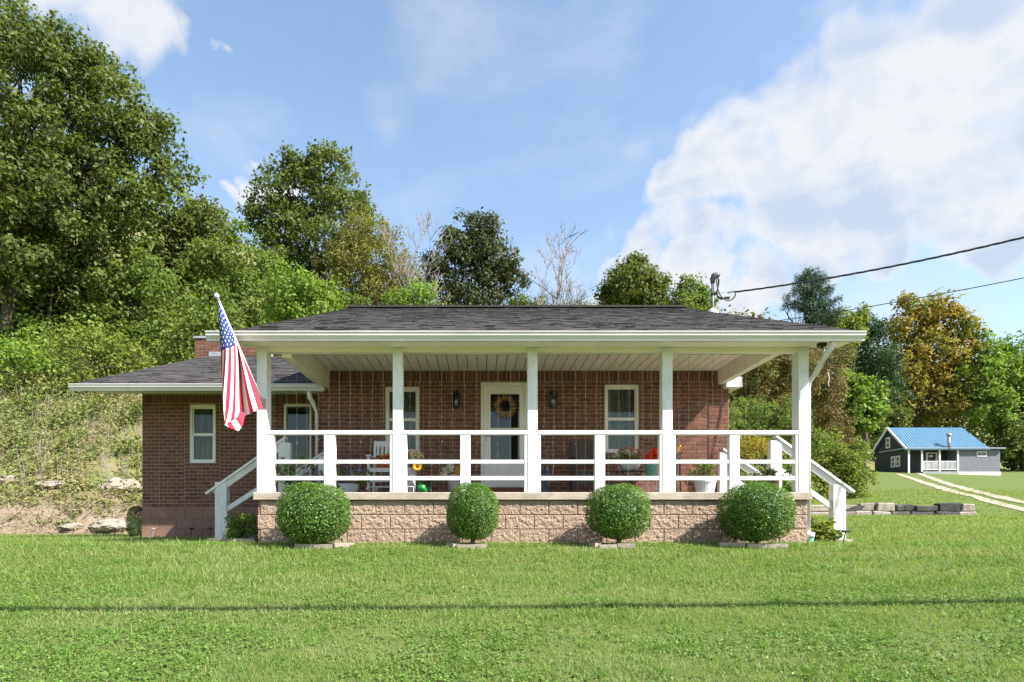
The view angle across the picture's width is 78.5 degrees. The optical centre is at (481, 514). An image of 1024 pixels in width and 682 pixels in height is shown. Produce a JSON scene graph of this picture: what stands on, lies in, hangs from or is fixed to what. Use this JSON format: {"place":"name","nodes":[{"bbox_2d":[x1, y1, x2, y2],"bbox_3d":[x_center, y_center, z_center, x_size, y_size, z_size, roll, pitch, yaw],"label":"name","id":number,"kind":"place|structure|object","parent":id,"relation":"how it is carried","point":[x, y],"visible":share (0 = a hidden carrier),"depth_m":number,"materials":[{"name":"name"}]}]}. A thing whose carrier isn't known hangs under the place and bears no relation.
{"place":"outdoors","nodes":[
{"label":"outdoors","id":0,"kind":"place"},
{"bbox_2d":[0,88,394,344],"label":"hillside","id":1,"kind":"structure","parent":0,"point":[184,194],"depth_m":34.07,"materials":[{"name":"plant"}]},
{"bbox_2d":[0,488,1023,681],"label":"lawn grass","id":2,"kind":"structure","parent":0,"point":[933,524],"depth_m":5.99,"materials":[{"name":"plant"}]},
{"bbox_2d":[0,212,1023,681],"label":"ground","id":3,"kind":"structure","parent":0,"point":[1006,480],"depth_m":5.48,"materials":[{"name":"plant"}]},
{"bbox_2d":[0,366,30,397],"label":"sapling","id":4,"kind":"object","parent":3,"relation":"on","point":[12,382],"visible":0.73,"depth_m":25.45,"materials":[{"name":"green plant"}]},
{"bbox_2d":[0,425,32,453],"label":"sapling","id":5,"kind":"object","parent":3,"relation":"on","point":[21,436],"visible":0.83,"depth_m":22.25,"materials":[{"name":"green plant"}]},
{"bbox_2d":[7,391,40,418],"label":"sapling","id":6,"kind":"object","parent":3,"relation":"on","point":[27,403],"visible":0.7,"depth_m":24.09,"materials":[{"name":"green plant"}]},
{"bbox_2d":[0,334,85,393],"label":"young tree","id":7,"kind":"object","parent":3,"relation":"on","point":[26,361],"visible":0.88,"depth_m":25.64,"materials":[{"name":"green plant"}]},
{"bbox_2d":[26,368,60,398],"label":"sapling","id":8,"kind":"object","parent":3,"relation":"on","point":[40,382],"visible":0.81,"depth_m":25.27,"materials":[{"name":"green plant"}]},
{"bbox_2d":[35,480,73,488],"bbox_3d":[-14.174,-0.985,20.857,1.294,0.294,0.913,0,0,-6],"label":"boulder","id":9,"kind":"object","parent":3,"relation":"on","point":[52,483],"visible":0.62,"depth_m":20.55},
{"bbox_2d":[0,236,120,343],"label":"broadleaf tree","id":10,"kind":"object","parent":3,"relation":"on","point":[46,301],"visible":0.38,"depth_m":29.36,"materials":[{"name":"green plant"}]},
{"bbox_2d":[41,401,80,430],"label":"sapling","id":11,"kind":"object","parent":3,"relation":"on","point":[49,419],"visible":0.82,"depth_m":23.61,"materials":[{"name":"green plant"}]},
{"bbox_2d":[53,426,87,448],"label":"sapling","id":12,"kind":"object","parent":3,"relation":"on","point":[73,441],"visible":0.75,"depth_m":22.59,"materials":[{"name":"green plant"}]},
{"bbox_2d":[61,522,86,530],"bbox_3d":[-12.629,0.387,19.508,0.448,0.253,0.887,0,0,38],"label":"boulder","id":13,"kind":"object","parent":3,"relation":"on","point":[68,526],"visible":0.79,"depth_m":19.32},
{"bbox_2d":[0,352,155,534],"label":"dry grass","id":14,"kind":"structure","parent":3,"relation":"on","point":[67,511],"depth_m":20.32,"materials":[{"name":"plant"}]},
{"bbox_2d":[60,367,101,396],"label":"sapling","id":15,"kind":"object","parent":3,"relation":"on","point":[72,376],"visible":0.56,"depth_m":25.46,"materials":[{"name":"green plant"}]},
{"bbox_2d":[0,352,164,492],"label":"dead stems","id":16,"kind":"object","parent":3,"relation":"on","point":[39,449],"visible":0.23,"depth_m":22.59,"materials":[{"name":"grey plant"}]},
{"bbox_2d":[76,394,109,417],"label":"sapling","id":17,"kind":"object","parent":3,"relation":"on","point":[97,399],"visible":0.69,"depth_m":24.31,"materials":[{"name":"green plant"}]},
{"bbox_2d":[0,322,193,529],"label":"slope weeds","id":18,"kind":"object","parent":3,"relation":"on","point":[32,478],"visible":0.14,"depth_m":22.68,"materials":[{"name":"green plant"}]},
{"bbox_2d":[50,316,157,377],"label":"young tree","id":19,"kind":"object","parent":3,"relation":"on","point":[96,352],"visible":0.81,"depth_m":25.86,"materials":[{"name":"green plant"}]},
{"bbox_2d":[0,0,211,351],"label":"broadleaf tree","id":20,"kind":"object","parent":3,"relation":"on","point":[37,208],"visible":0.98,"depth_m":28.12,"materials":[{"name":"green plant"}]},
{"bbox_2d":[87,519,135,531],"bbox_3d":[-11.532,0.352,19.727,1.554,0.420,0.992,0,0,-11],"label":"boulder","id":21,"kind":"object","parent":3,"relation":"on","point":[107,525],"visible":0.73,"depth_m":19.41,"materials":[{"name":"stone"}]},
{"bbox_2d":[98,477,141,492],"bbox_3d":[-12.124,-0.962,21.110,1.426,0.592,0.828,0,0,-17],"label":"boulder","id":22,"kind":"object","parent":3,"relation":"on","point":[114,483],"visible":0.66,"depth_m":20.81,"materials":[{"name":"stone"}]},
{"bbox_2d":[109,433,141,458],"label":"sapling","id":23,"kind":"object","parent":3,"relation":"on","point":[123,442],"visible":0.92,"depth_m":22.41,"materials":[{"name":"green plant"}]},
{"bbox_2d":[50,230,202,354],"bbox_3d":[-16.391,-10.288,29.720,6.766,6.083,4.551,0,0,0],"label":"broadleaf tree","id":24,"kind":"object","parent":3,"relation":"on","point":[146,284],"visible":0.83,"depth_m":28.96,"materials":[{"name":"green plant"}]},
{"bbox_2d":[118,401,141,426],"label":"sapling","id":25,"kind":"object","parent":3,"relation":"on","point":[131,409],"visible":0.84,"depth_m":24.08,"materials":[{"name":"green plant"}]},
{"bbox_2d":[125,506,141,537],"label":"boxwood bush","id":26,"kind":"object","parent":3,"relation":"on","point":[136,531],"visible":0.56,"depth_m":12.25,"materials":[{"name":"green plant"}]},
{"bbox_2d":[0,290,281,372],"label":"slope scrub","id":27,"kind":"object","parent":3,"relation":"on","point":[31,326],"visible":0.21,"depth_m":28.34,"materials":[{"name":"green plant"}]},
{"bbox_2d":[128,190,235,314],"bbox_3d":[-16.346,-14.277,34.231,6.442,7.132,4.306,0,0,0],"label":"broadleaf tree","id":28,"kind":"object","parent":3,"relation":"on","point":[195,220],"visible":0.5,"depth_m":33.54,"materials":[{"name":"green plant"}]},
{"bbox_2d":[133,279,252,363],"bbox_3d":[-12.385,-7.396,27.099,4.799,5.292,3.088,0,0,0],"label":"young tree","id":29,"kind":"object","parent":3,"relation":"on","point":[186,345],"visible":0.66,"depth_m":26.71,"materials":[{"name":"green plant"}]},
{"bbox_2d":[169,210,290,325],"bbox_3d":[-13.033,-11.756,32.233,6.319,7.312,4.258,0,0,-12],"label":"broadleaf tree","id":30,"kind":"object","parent":3,"relation":"on","point":[228,276],"visible":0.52,"depth_m":31.61,"materials":[{"name":"green plant"}]},
{"bbox_2d":[207,538,255,542],"bbox_3d":[-3.683,0.397,9.178,0.827,0.091,0.191,0,0,18],"label":"paver edging","id":31,"kind":"object","parent":3,"relation":"on","point":[233,539],"visible":0.5,"depth_m":9.09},
{"bbox_2d":[222,510,257,539],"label":"leafy plant","id":32,"kind":"object","parent":3,"relation":"on","point":[242,524],"visible":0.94,"depth_m":9.27,"materials":[{"name":"green plant"}]},
{"bbox_2d":[209,283,371,328],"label":"broadleaf tree","id":33,"kind":"object","parent":3,"relation":"on","point":[344,300],"visible":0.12,"depth_m":30.74,"materials":[{"name":"green plant"}]},
{"bbox_2d":[259,250,343,322],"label":"young tree","id":34,"kind":"object","parent":3,"relation":"on","point":[292,281],"visible":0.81,"depth_m":27.73,"materials":[{"name":"green plant"}]},
{"bbox_2d":[234,136,382,306],"bbox_3d":[-10.231,-15.715,37.700,8.932,13.991,6.521,0,0,0],"label":"broadleaf tree","id":35,"kind":"object","parent":3,"relation":"on","point":[293,211],"visible":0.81,"depth_m":36.85,"materials":[{"name":"green plant"}]},
{"bbox_2d":[274,481,351,543],"bbox_3d":[-2.205,0.014,8.253,1.004,0.906,0.951,0,0,0],"label":"boxwood bush","id":36,"kind":"object","parent":3,"relation":"on","point":[310,514],"visible":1,"depth_m":7.97,"materials":[{"name":"green plant"}]},
{"bbox_2d":[295,543,354,548],"bbox_3d":[-2.015,0.408,8.055,0.758,0.074,0.234,0,0,-11],"label":"paver edging","id":37,"kind":"object","parent":3,"relation":"on","point":[324,546],"visible":0.81,"depth_m":8.00,"materials":[{"name":"concrete"}]},
{"bbox_2d":[310,200,425,308],"bbox_3d":[-5.897,-10.802,33.420,6.383,11.520,4.552,0,0,0],"label":"ochre tree","id":38,"kind":"object","parent":3,"relation":"on","point":[375,278],"visible":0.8,"depth_m":32.59,"materials":[{"name":"green plant"}]},
{"bbox_2d":[378,276,450,304],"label":"young tree","id":39,"kind":"object","parent":3,"relation":"on","point":[418,297],"visible":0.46,"depth_m":26.68,"materials":[{"name":"green plant"}]},
{"bbox_2d":[376,209,454,304],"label":"dead tree","id":40,"kind":"object","parent":3,"relation":"on","point":[407,271],"visible":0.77,"depth_m":28.71,"materials":[{"name":"grey plant"}]},
{"bbox_2d":[446,543,486,548],"bbox_3d":[-0.190,0.411,8.103,0.536,0.068,0.236,0,0,0],"label":"paver edging","id":41,"kind":"object","parent":3,"relation":"on","point":[455,545],"visible":0.86,"depth_m":7.99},
{"bbox_2d":[68,305,866,544],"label":"brick house","id":42,"kind":"structure","parent":3,"relation":"on","point":[204,468],"depth_m":10.36,"materials":[{"name":"red brick"}]},
{"bbox_2d":[190,405,215,462],"bbox_3d":[-5.492,-1.571,12.438,0.516,1.228,0.231,0,0,0],"label":"window","id":43,"kind":"structure","parent":42,"relation":"in","point":[202,417],"depth_m":12.48,"materials":[{"name":"clear glass"}]},
{"bbox_2d":[214,293,265,430],"bbox_3d":[-3.185,-1.941,8.317,0.285,1.666,1.026,0,0,27],"label":"flag and pole","id":44,"kind":"object","parent":42,"relation":"attached to","point":[241,397],"visible":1,"depth_m":8.23,"materials":[{"name":"fabric"}]},
{"bbox_2d":[284,404,311,486],"bbox_3d":[-3.610,-1.169,12.325,0.542,1.986,0.150,0,0,0],"label":"door","id":45,"kind":"structure","parent":42,"relation":"in","point":[299,416],"depth_m":12.35,"materials":[{"name":"white glass"}]},
{"bbox_2d":[276,454,323,491],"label":"potted plant","id":46,"kind":"object","parent":42,"relation":"on","point":[278,466],"visible":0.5,"depth_m":9.69,"materials":[{"name":"green plant"}]},
{"bbox_2d":[272,354,389,487],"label":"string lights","id":47,"kind":"object","parent":42,"relation":"hanging from","point":[339,388],"visible":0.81,"depth_m":9.00,"materials":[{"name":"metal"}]},
{"bbox_2d":[310,465,372,491],"bbox_3d":[-2.111,-0.528,9.461,0.946,0.442,0.632,0,0,0],"label":"flower pot","id":48,"kind":"object","parent":42,"relation":"on","point":[345,485],"visible":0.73,"depth_m":9.40,"materials":[{"name":"ceramic"}]},
{"bbox_2d":[365,441,389,491],"bbox_3d":[-1.553,-0.781,10.396,0.600,0.948,1.003,0,0,0],"label":"rocking chair","id":49,"kind":"object","parent":42,"relation":"on","point":[378,445],"visible":0.37,"depth_m":10.52,"materials":[{"name":"white paint"}]},
{"bbox_2d":[375,455,389,467],"bbox_3d":[-1.553,-0.867,10.370,0.400,0.238,0.120,0,0,0],"label":"cushion","id":50,"kind":"object","parent":49,"relation":"on","point":[383,457],"visible":0.42,"depth_m":10.32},
{"bbox_2d":[385,387,418,452],"bbox_3d":[-1.419,-1.679,11.338,0.607,1.256,0.231,0,0,0],"label":"window","id":51,"kind":"structure","parent":42,"relation":"in","point":[412,423],"depth_m":11.37,"materials":[{"name":"clear glass"}]},
{"bbox_2d":[408,449,425,491],"bbox_3d":[-1.008,-0.650,9.368,0.383,0.686,0.367,0,0,0],"label":"flower pot","id":52,"kind":"object","parent":42,"relation":"on","point":[414,468],"visible":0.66,"depth_m":9.27,"materials":[{"name":"ceramic"}]},
{"bbox_2d":[440,464,459,491],"bbox_3d":[-0.421,-0.552,9.582,0.439,0.490,0.343,0,0,0],"label":"flower pot","id":53,"kind":"object","parent":42,"relation":"on","point":[455,471],"visible":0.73,"depth_m":9.48,"materials":[{"name":"ceramic"}]},
{"bbox_2d":[452,390,460,408],"bbox_3d":[-0.443,-2.040,11.110,0.170,0.330,0.173,0,0,0],"label":"wall lantern","id":54,"kind":"object","parent":42,"relation":"attached to","point":[456,395],"depth_m":11.09,"materials":[{"name":"black metal"}]},
{"bbox_2d":[408,354,524,485],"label":"string lights","id":55,"kind":"object","parent":42,"relation":"hanging from","point":[451,393],"visible":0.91,"depth_m":9.00,"materials":[{"name":"metal"}]},
{"bbox_2d":[481,383,526,491],"bbox_3d":[0.407,-1.322,11.275,0.831,2.072,0.210,0,0,0],"label":"door","id":56,"kind":"structure","parent":42,"relation":"in","point":[505,446],"depth_m":11.22,"materials":[{"name":"white glass"}]},
{"bbox_2d":[492,395,517,418],"bbox_3d":[0.416,-1.928,11.167,0.498,0.512,0.169,0,0,0],"label":"wreath","id":57,"kind":"object","parent":42,"relation":"attached to","point":[512,404],"visible":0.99,"depth_m":11.15,"materials":[{"name":"brown plant"}]},
{"bbox_2d":[541,469,548,491],"bbox_3d":[0.937,-0.508,10.050,0.284,0.402,0.320,0,0,0],"label":"storage bin","id":58,"kind":"object","parent":42,"relation":"on","point":[544,484],"visible":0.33,"depth_m":9.90,"materials":[{"name":"blue plastic"}]},
{"bbox_2d":[549,389,557,407],"bbox_3d":[1.278,-2.051,11.110,0.170,0.330,0.173,0,0,0],"label":"wall lantern","id":59,"kind":"object","parent":42,"relation":"attached to","point":[553,394],"depth_m":11.09,"materials":[{"name":"black metal"}]},
{"bbox_2d":[569,440,606,491],"bbox_3d":[1.768,-0.784,10.459,0.540,0.958,0.618,0,0,0],"label":"patio chair","id":60,"kind":"object","parent":42,"relation":"on","point":[582,452],"visible":0.47,"depth_m":10.71,"materials":[{"name":"black metal"}]},
{"bbox_2d":[543,354,654,487],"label":"string lights","id":61,"kind":"object","parent":42,"relation":"hanging from","point":[596,394],"visible":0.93,"depth_m":9.00,"materials":[{"name":"metal"}]},
{"bbox_2d":[605,385,638,452],"bbox_3d":[2.522,-1.699,11.338,0.613,1.297,0.231,0,0,0],"label":"window","id":62,"kind":"structure","parent":42,"relation":"in","point":[618,399],"depth_m":11.38,"materials":[{"name":"clear glass"}]},
{"bbox_2d":[616,471,643,490],"bbox_3d":[2.446,-0.503,10.300,0.413,0.406,0.300,0,0,0],"label":"folding table","id":63,"kind":"object","parent":42,"relation":"on","point":[636,472],"visible":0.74,"depth_m":10.17,"materials":[{"name":"black metal"}]},
{"bbox_2d":[612,446,644,470],"bbox_3d":[2.405,-0.922,10.300,0.565,0.429,0.350,0,0,0],"label":"flower bowl","id":64,"kind":"object","parent":63,"relation":"on","point":[633,453],"visible":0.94,"depth_m":10.22,"materials":[{"name":"white plant"}]},
{"bbox_2d":[645,480,656,491],"bbox_3d":[2.685,-0.447,9.900,0.200,0.282,0.197,0,0,0],"label":"plant stand","id":65,"kind":"object","parent":42,"relation":"on","point":[647,485],"visible":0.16,"depth_m":9.83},
{"bbox_2d":[642,447,657,475],"bbox_3d":[2.711,-0.825,9.892,0.345,0.475,0.212,0,0,12],"label":"flower bucket","id":66,"kind":"object","parent":65,"relation":"on","point":[650,467],"visible":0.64,"depth_m":9.84,"materials":[{"name":"orange plant"}]},
{"bbox_2d":[682,458,718,491],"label":"potted plant","id":67,"kind":"object","parent":42,"relation":"on","point":[707,485],"visible":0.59,"depth_m":9.81,"materials":[{"name":"green plant"}]},
{"bbox_2d":[677,354,762,486],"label":"string lights","id":68,"kind":"object","parent":42,"relation":"hanging from","point":[712,399],"visible":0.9,"depth_m":9.00,"materials":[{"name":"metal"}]},
{"bbox_2d":[708,272,735,312],"bbox_3d":[4.351,-3.883,11.350,0.503,1.016,0.195,0,0,0],"label":"service mast","id":69,"kind":"object","parent":42,"relation":"attached to","point":[714,276],"visible":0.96,"depth_m":11.31,"materials":[{"name":"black metal"}]},
{"bbox_2d":[734,236,1023,292],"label":"service cable","id":70,"kind":"object","parent":69,"relation":"attached to","point":[957,252],"visible":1,"depth_m":9.89,"materials":[{"name":"rubber"}]},
{"bbox_2d":[749,466,791,490],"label":"potted plant","id":71,"kind":"object","parent":42,"relation":"on","point":[771,472],"visible":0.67,"depth_m":9.45,"materials":[{"name":"green plant"}]},
{"bbox_2d":[780,277,1023,320],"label":"phone cable","id":72,"kind":"object","parent":42,"relation":"attached to","point":[908,299],"visible":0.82,"depth_m":13.86,"materials":[{"name":"rubber"}]},
{"bbox_2d":[443,481,499,543],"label":"boxwood bush","id":73,"kind":"object","parent":3,"relation":"on","point":[471,512],"visible":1,"depth_m":8.01,"materials":[{"name":"green plant"}]},
{"bbox_2d":[415,206,535,304],"bbox_3d":[-0.443,-9.859,34.103,6.142,13.439,4.580,0,0,-31],"label":"broadleaf tree","id":74,"kind":"object","parent":3,"relation":"on","point":[484,256],"visible":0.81,"depth_m":33.43,"materials":[{"name":"green plant"}]},
{"bbox_2d":[0,527,1023,681],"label":"clover","id":75,"kind":"object","parent":3,"relation":"on","point":[183,651],"visible":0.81,"depth_m":4.73,"materials":[{"name":"green plant"}]},
{"bbox_2d":[497,287,572,304],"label":"young tree","id":76,"kind":"object","parent":3,"relation":"on","point":[521,300],"visible":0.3,"depth_m":33.76,"materials":[{"name":"green plant"}]},
{"bbox_2d":[500,214,594,304],"bbox_3d":[3.510,-9.032,33.345,5.250,13.309,3.502,0,0,19],"label":"dead tree","id":77,"kind":"object","parent":3,"relation":"on","point":[559,289],"visible":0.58,"depth_m":32.90,"materials":[{"name":"grey plant"}]},
{"bbox_2d":[588,543,634,548],"bbox_3d":[1.681,0.410,8.100,0.574,0.077,0.231,0,0,0],"label":"paver edging","id":78,"kind":"object","parent":3,"relation":"on","point":[624,545],"visible":0.83,"depth_m":7.99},
{"bbox_2d":[584,483,652,542],"bbox_3d":[1.809,0.023,8.264,0.901,0.886,0.787,0,0,0],"label":"boxwood bush","id":79,"kind":"object","parent":3,"relation":"on","point":[618,513],"visible":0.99,"depth_m":8.04,"materials":[{"name":"green plant"}]},
{"bbox_2d":[590,249,672,304],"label":"maple tree","id":80,"kind":"object","parent":3,"relation":"on","point":[632,281],"visible":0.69,"depth_m":37.17,"materials":[{"name":"green plant"}]},
{"bbox_2d":[665,272,722,311],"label":"young tree","id":81,"kind":"object","parent":3,"relation":"on","point":[695,299],"visible":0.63,"depth_m":35.50,"materials":[{"name":"green plant"}]},
{"bbox_2d":[719,542,787,547],"bbox_3d":[3.518,0.404,8.078,0.844,0.073,0.183,0,0,10],"label":"paver edging","id":82,"kind":"object","parent":3,"relation":"on","point":[735,544],"visible":0.83,"depth_m":8.01,"materials":[{"name":"concrete"}]},
{"bbox_2d":[714,481,798,543],"bbox_3d":[3.614,0.012,8.248,0.955,0.908,0.994,0,0,0],"label":"boxwood bush","id":83,"kind":"object","parent":3,"relation":"on","point":[754,512],"visible":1,"depth_m":7.99,"materials":[{"name":"green plant"}]},
{"bbox_2d":[740,426,785,482],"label":"goldenrod clump","id":84,"kind":"object","parent":3,"relation":"on","point":[760,446],"visible":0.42,"depth_m":20.38,"materials":[{"name":"yellow plant"}]},
{"bbox_2d":[740,452,817,502],"bbox_3d":[9.372,-1.100,20.478,3.045,1.950,1.599,0,0,0],"label":"green shrub","id":85,"kind":"object","parent":3,"relation":"on","point":[787,486],"visible":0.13,"depth_m":20.36,"materials":[{"name":"green plant"}]},
{"bbox_2d":[729,394,835,475],"bbox_3d":[10.088,-2.284,21.993,4.991,4.038,2.263,0,0,0],"label":"green shrub","id":86,"kind":"object","parent":3,"relation":"on","point":[784,420],"visible":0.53,"depth_m":21.77,"materials":[{"name":"green plant"}]},
{"bbox_2d":[729,347,836,482],"bbox_3d":[11.186,-4.122,24.934,5.259,6.159,2.484,0,0,0],"label":"vine thicket","id":87,"kind":"object","parent":3,"relation":"on","point":[766,374],"visible":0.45,"depth_m":24.65,"materials":[{"name":"green plant"}]},
{"bbox_2d":[718,305,859,482],"bbox_3d":[20.697,-7.230,44.489,10.867,12.647,41.257,0,0,30],"label":"bank wood","id":88,"kind":"object","parent":3,"relation":"on","point":[810,350],"visible":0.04,"depth_m":30.03,"materials":[{"name":"green plant"}]},
{"bbox_2d":[779,266,844,428],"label":"pine tree","id":89,"kind":"object","parent":3,"relation":"on","point":[809,293],"visible":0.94,"depth_m":41.81,"materials":[{"name":"green plant"}]},
{"bbox_2d":[784,343,859,486],"bbox_3d":[14.180,-4.134,26.112,2.893,6.555,2.382,0,0,0],"label":"vine thicket","id":90,"kind":"object","parent":3,"relation":"on","point":[824,418],"visible":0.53,"depth_m":25.66,"materials":[{"name":"green plant"}]},
{"bbox_2d":[811,517,843,540],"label":"leafy plant","id":91,"kind":"object","parent":3,"relation":"on","point":[821,531],"visible":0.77,"depth_m":9.37,"materials":[{"name":"green plant"}]},
{"bbox_2d":[811,425,880,498],"bbox_3d":[13.237,-1.856,23.504,3.103,2.958,2.001,0,0,0],"label":"green shrub","id":92,"kind":"object","parent":3,"relation":"on","point":[846,471],"visible":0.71,"depth_m":23.11,"materials":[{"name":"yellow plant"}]},
{"bbox_2d":[821,301,872,435],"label":"young tree","id":93,"kind":"object","parent":3,"relation":"on","point":[854,321],"visible":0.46,"depth_m":43.62,"materials":[{"name":"green plant"}]},
{"bbox_2d":[817,435,876,483],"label":"green shrub","id":94,"kind":"object","parent":3,"relation":"on","point":[856,446],"visible":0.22,"depth_m":29.46,"materials":[{"name":"green plant"}]},
{"bbox_2d":[821,368,893,481],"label":"young tree","id":95,"kind":"object","parent":3,"relation":"on","point":[868,410],"visible":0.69,"depth_m":30.46,"materials":[{"name":"green plant"}]},
{"bbox_2d":[833,308,918,473],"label":"conifer tree","id":96,"kind":"object","parent":3,"relation":"on","point":[867,363],"visible":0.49,"depth_m":45.29,"materials":[{"name":"green plant"}]},
{"bbox_2d":[729,342,1023,448],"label":"wood","id":97,"kind":"object","parent":3,"relation":"on","point":[978,436],"visible":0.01,"depth_m":103.55,"materials":[{"name":"green plant"}]},
{"bbox_2d":[845,384,915,450],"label":"broadleaf tree","id":98,"kind":"object","parent":3,"relation":"on","point":[889,419],"visible":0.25,"depth_m":77.91,"materials":[{"name":"green plant"}]},
{"bbox_2d":[811,502,976,514],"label":"retaining wall","id":99,"kind":"structure","parent":3,"relation":"on","point":[957,508],"depth_m":19.92,"materials":[{"name":"stone"}]},
{"bbox_2d":[871,287,993,433],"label":"autumn tree","id":100,"kind":"object","parent":3,"relation":"on","point":[926,332],"visible":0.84,"depth_m":80.18,"materials":[{"name":"yellow plant"}]},
{"bbox_2d":[869,427,1005,475],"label":"blue roofed house","id":101,"kind":"structure","parent":3,"relation":"on","point":[948,450],"depth_m":68.83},
{"bbox_2d":[926,452,936,470],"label":"door","id":102,"kind":"structure","parent":101,"relation":"in","point":[930,456],"depth_m":69.47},
{"bbox_2d":[904,376,1019,442],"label":"broadleaf tree","id":103,"kind":"object","parent":3,"relation":"on","point":[958,425],"visible":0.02,"depth_m":91.25,"materials":[{"name":"green plant"}]},
{"bbox_2d":[947,325,1023,469],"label":"broadleaf tree","id":104,"kind":"object","parent":3,"relation":"on","point":[1008,384],"visible":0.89,"depth_m":78.72,"materials":[{"name":"green plant"}]},
{"bbox_2d":[980,401,1023,469],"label":"broadleaf tree","id":105,"kind":"object","parent":3,"relation":"on","point":[1014,437],"visible":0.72,"depth_m":78.28,"materials":[{"name":"green plant"}]},
{"bbox_2d":[0,0,1023,379],"label":"sky","id":106,"kind":"structure","parent":0,"point":[753,143],"materials":[{"name":"blue"}]},
{"bbox_2d":[897,474,1023,510],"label":"driveway","id":107,"kind":"structure","parent":0,"point":[971,495],"depth_m":25.35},
{"bbox_2d":[917,473,1023,502],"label":"driveway","id":108,"kind":"structure","parent":0,"point":[963,487],"depth_m":30.41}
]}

